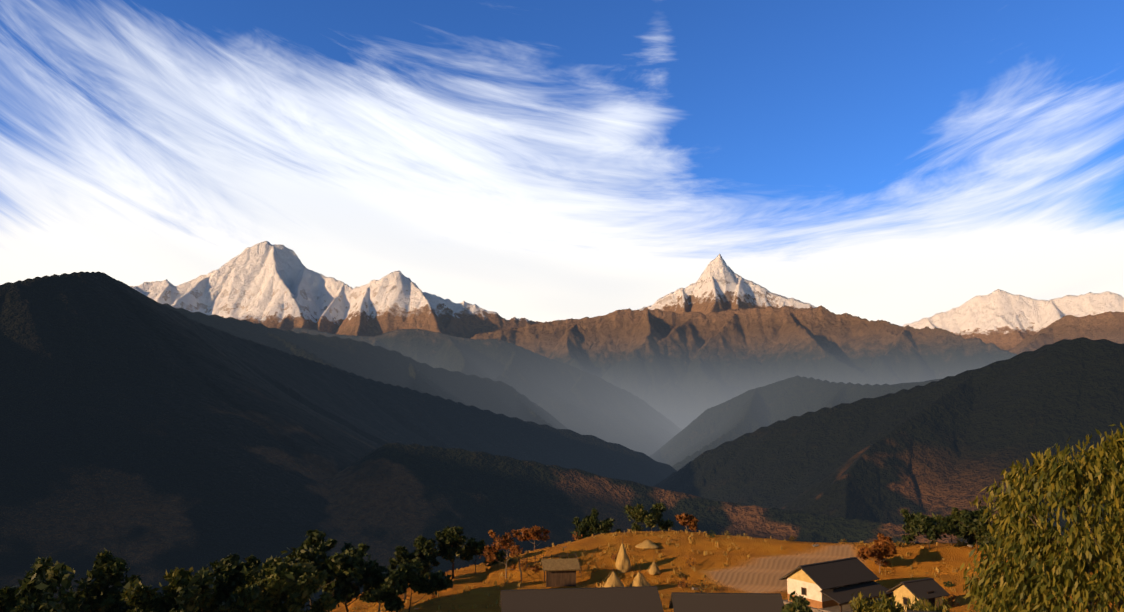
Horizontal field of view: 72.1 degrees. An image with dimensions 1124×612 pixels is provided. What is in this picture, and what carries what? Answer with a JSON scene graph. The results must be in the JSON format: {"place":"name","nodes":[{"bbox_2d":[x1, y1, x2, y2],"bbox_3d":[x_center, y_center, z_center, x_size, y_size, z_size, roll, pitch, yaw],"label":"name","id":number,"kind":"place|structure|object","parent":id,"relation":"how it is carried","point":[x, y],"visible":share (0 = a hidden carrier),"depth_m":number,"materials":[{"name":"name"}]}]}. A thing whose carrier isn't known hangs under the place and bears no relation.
{"place":"outdoors","nodes":[
{"label":"outdoors","id":0,"kind":"place"},
{"bbox_2d":[0,241,1123,611],"bbox_3d":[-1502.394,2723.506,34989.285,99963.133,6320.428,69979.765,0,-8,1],"label":"mountains","id":1,"kind":"structure","parent":0,"point":[262,401],"depth_m":3951.16,"materials":[{"name":"brown stone"}]},
{"bbox_2d":[0,585,19,611],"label":"tree","id":2,"kind":"object","parent":1,"relation":"on","point":[7,594],"visible":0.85,"depth_m":54.47,"materials":[{"name":"green plant"}]},
{"bbox_2d":[5,555,59,611],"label":"tree","id":3,"kind":"object","parent":1,"relation":"on","point":[32,584],"visible":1,"depth_m":51.04,"materials":[{"name":"green plant"}]},
{"bbox_2d":[2,561,120,611],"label":"tree","id":4,"kind":"object","parent":1,"relation":"on","point":[57,574],"visible":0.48,"depth_m":57.75,"materials":[{"name":"green plant"}]},
{"bbox_2d":[60,548,141,611],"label":"tree","id":5,"kind":"object","parent":1,"relation":"on","point":[104,580],"visible":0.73,"depth_m":60.90,"materials":[{"name":"green plant"}]},
{"bbox_2d":[125,583,159,611],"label":"tree","id":6,"kind":"object","parent":1,"relation":"on","point":[142,598],"visible":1,"depth_m":56.77,"materials":[{"name":"green plant"}]},
{"bbox_2d":[120,567,212,611],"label":"tree","id":7,"kind":"object","parent":1,"relation":"on","point":[165,601],"visible":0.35,"depth_m":59.95,"materials":[{"name":"green plant"}]},
{"bbox_2d":[170,566,262,611],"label":"tree","id":8,"kind":"object","parent":1,"relation":"on","point":[196,592],"visible":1,"depth_m":56.73,"materials":[{"name":"green plant"}]},
{"bbox_2d":[201,553,265,611],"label":"tree","id":9,"kind":"object","parent":1,"relation":"on","point":[232,574],"visible":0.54,"depth_m":65.25,"materials":[{"name":"green plant"}]},
{"bbox_2d":[255,578,282,611],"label":"tree","id":10,"kind":"object","parent":1,"relation":"on","point":[260,583],"visible":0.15,"depth_m":61.78,"materials":[{"name":"green plant"}]},
{"bbox_2d":[245,559,338,611],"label":"tree","id":11,"kind":"object","parent":1,"relation":"on","point":[296,586],"visible":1,"depth_m":60.88,"materials":[{"name":"green plant"}]},
{"bbox_2d":[267,529,371,608],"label":"tree","id":12,"kind":"object","parent":1,"relation":"on","point":[301,554],"visible":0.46,"depth_m":72.46,"materials":[{"name":"green plant"}]},
{"bbox_2d":[321,552,390,611],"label":"tree","id":13,"kind":"object","parent":1,"relation":"on","point":[341,565],"visible":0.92,"depth_m":72.26,"materials":[{"name":"green plant"}]},
{"bbox_2d":[359,569,387,611],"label":"tree","id":14,"kind":"object","parent":1,"relation":"on","point":[365,597],"visible":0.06,"depth_m":74.30,"materials":[{"name":"green plant"}]},
{"bbox_2d":[387,545,432,600],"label":"hill tree","id":15,"kind":"object","parent":1,"relation":"on","point":[403,554],"visible":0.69,"depth_m":89.68,"materials":[{"name":"green plant"}]},
{"bbox_2d":[369,559,453,611],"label":"tree","id":16,"kind":"object","parent":1,"relation":"on","point":[392,586],"visible":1,"depth_m":71.00,"materials":[{"name":"green plant"}]},
{"bbox_2d":[412,535,440,566],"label":"hill tree","id":17,"kind":"object","parent":1,"relation":"on","point":[425,548],"visible":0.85,"depth_m":91.85,"materials":[{"name":"green plant"}]},
{"bbox_2d":[434,526,467,578],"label":"hill tree","id":18,"kind":"object","parent":1,"relation":"on","point":[449,539],"visible":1,"depth_m":94.19,"materials":[{"name":"green plant"}]},
{"bbox_2d":[455,537,505,572],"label":"hill tree","id":19,"kind":"object","parent":1,"relation":"on","point":[471,548],"visible":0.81,"depth_m":96.29,"materials":[{"name":"green plant"}]},
{"bbox_2d":[479,530,540,577],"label":"tree","id":20,"kind":"object","parent":1,"relation":"on","point":[506,541],"visible":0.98,"depth_m":89.59,"materials":[{"name":"brown plant"}]},
{"bbox_2d":[518,525,549,550],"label":"hill tree","id":21,"kind":"object","parent":1,"relation":"on","point":[534,533],"visible":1,"depth_m":104.55,"materials":[{"name":"brown plant"}]},
{"bbox_2d":[518,552,580,586],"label":"hut","id":22,"kind":"object","parent":1,"relation":"on","point":[560,572],"visible":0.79,"depth_m":85.52,"materials":[{"name":"brown wood"}]},
{"bbox_2d":[499,586,663,611],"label":"roof","id":23,"kind":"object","parent":1,"relation":"on","point":[625,599],"visible":1,"depth_m":60.75,"materials":[{"name":"stone"}]},
{"bbox_2d":[571,507,622,540],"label":"hill tree","id":24,"kind":"object","parent":1,"relation":"on","point":[585,524],"visible":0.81,"depth_m":111.58,"materials":[{"name":"green plant"}]},
{"bbox_2d":[602,570,623,586],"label":"haystack","id":25,"kind":"object","parent":1,"relation":"on","point":[613,580],"visible":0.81,"depth_m":82.46,"materials":[{"name":"beige plant"}]},
{"bbox_2d":[615,541,631,572],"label":"haystack","id":26,"kind":"object","parent":1,"relation":"on","point":[622,564],"visible":0.96,"depth_m":89.35,"materials":[{"name":"beige plant"}]},
{"bbox_2d":[629,572,650,586],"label":"haystack","id":27,"kind":"object","parent":1,"relation":"on","point":[639,580],"visible":0.65,"depth_m":83.27,"materials":[{"name":"beige plant"}]},
{"bbox_2d":[635,539,658,550],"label":"haystack","id":28,"kind":"object","parent":1,"relation":"on","point":[648,544],"visible":0.96,"depth_m":96.45,"materials":[{"name":"beige plant"}]},
{"bbox_2d":[622,503,674,531],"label":"hill tree","id":29,"kind":"object","parent":1,"relation":"on","point":[639,513],"visible":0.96,"depth_m":110.22,"materials":[{"name":"green plant"}]},
{"bbox_2d":[648,562,660,574],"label":"haystack","id":30,"kind":"object","parent":1,"relation":"on","point":[653,568],"visible":0.98,"depth_m":88.64,"materials":[{"name":"beige plant"}]},
{"bbox_2d":[353,530,971,611],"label":"dry shrubs","id":31,"kind":"object","parent":1,"relation":"on","point":[792,538],"visible":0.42,"depth_m":91.15,"materials":[{"name":"brown plant"}]},
{"bbox_2d":[380,542,972,611],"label":"field stones","id":32,"kind":"object","parent":1,"relation":"on","point":[815,545],"visible":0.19,"depth_m":95.82,"materials":[{"name":"grey stone"}]},
{"bbox_2d":[675,513,697,530],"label":"hill tree","id":33,"kind":"object","parent":1,"relation":"on","point":[686,519],"visible":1,"depth_m":106.98,"materials":[{"name":"brown plant"}]},
{"bbox_2d":[349,528,1060,611],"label":"grass tufts","id":34,"kind":"object","parent":1,"relation":"on","point":[631,575],"visible":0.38,"depth_m":91.81,"materials":[{"name":"brown plant"}]},
{"bbox_2d":[669,592,783,611],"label":"roof","id":35,"kind":"structure","parent":1,"relation":"on","point":[721,602],"depth_m":59.77,"materials":[{"name":"stone"}]},
{"bbox_2d":[781,591,812,611],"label":"tree by house","id":36,"kind":"object","parent":1,"relation":"on","point":[799,603],"visible":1,"depth_m":51.44,"materials":[{"name":"green plant"}]},
{"bbox_2d":[779,557,893,611],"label":"white house","id":37,"kind":"structure","parent":1,"relation":"on","point":[831,586],"depth_m":76.36,"materials":[{"name":"paint"}]},
{"bbox_2d":[856,533,896,572],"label":"hill tree","id":38,"kind":"object","parent":1,"relation":"on","point":[881,548],"visible":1,"depth_m":88.67,"materials":[{"name":"brown plant"}]},
{"bbox_2d":[848,590,951,611],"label":"bush","id":39,"kind":"object","parent":1,"relation":"on","point":[863,605],"visible":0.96,"depth_m":54.78,"materials":[{"name":"green plant"}]},
{"bbox_2d":[886,578,949,611],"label":"house","id":40,"kind":"structure","parent":1,"relation":"on","point":[932,590],"depth_m":73.84,"materials":[{"name":"stone"}]},
{"bbox_2d":[907,610,935,611],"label":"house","id":41,"kind":"structure","parent":1,"relation":"on","point":[919,611],"depth_m":51.99,"materials":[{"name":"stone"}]},
{"bbox_2d":[900,509,958,547],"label":"hill tree","id":42,"kind":"object","parent":1,"relation":"on","point":[918,523],"visible":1,"depth_m":94.57,"materials":[{"name":"green plant"}]},
{"bbox_2d":[930,507,974,544],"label":"hill tree","id":43,"kind":"object","parent":1,"relation":"on","point":[955,513],"visible":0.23,"depth_m":97.97,"materials":[{"name":"green plant"}]},
{"bbox_2d":[954,505,993,548],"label":"hill tree","id":44,"kind":"object","parent":1,"relation":"on","point":[969,520],"visible":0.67,"depth_m":93.38,"materials":[{"name":"green plant"}]},
{"bbox_2d":[973,520,1001,544],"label":"hill tree","id":45,"kind":"object","parent":1,"relation":"on","point":[982,535],"visible":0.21,"depth_m":91.29,"materials":[{"name":"green plant"}]},
{"bbox_2d":[979,518,1051,555],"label":"hill tree","id":46,"kind":"object","parent":1,"relation":"on","point":[992,541],"visible":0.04,"depth_m":88.34,"materials":[{"name":"green plant"}]},
{"bbox_2d":[960,422,1123,611],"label":"tree","id":47,"kind":"object","parent":1,"relation":"on","point":[1042,557],"visible":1,"depth_m":35.08,"materials":[{"name":"green plant"}]},
{"bbox_2d":[0,0,1123,325],"label":"sky","id":48,"kind":"structure","parent":0,"point":[898,162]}
]}

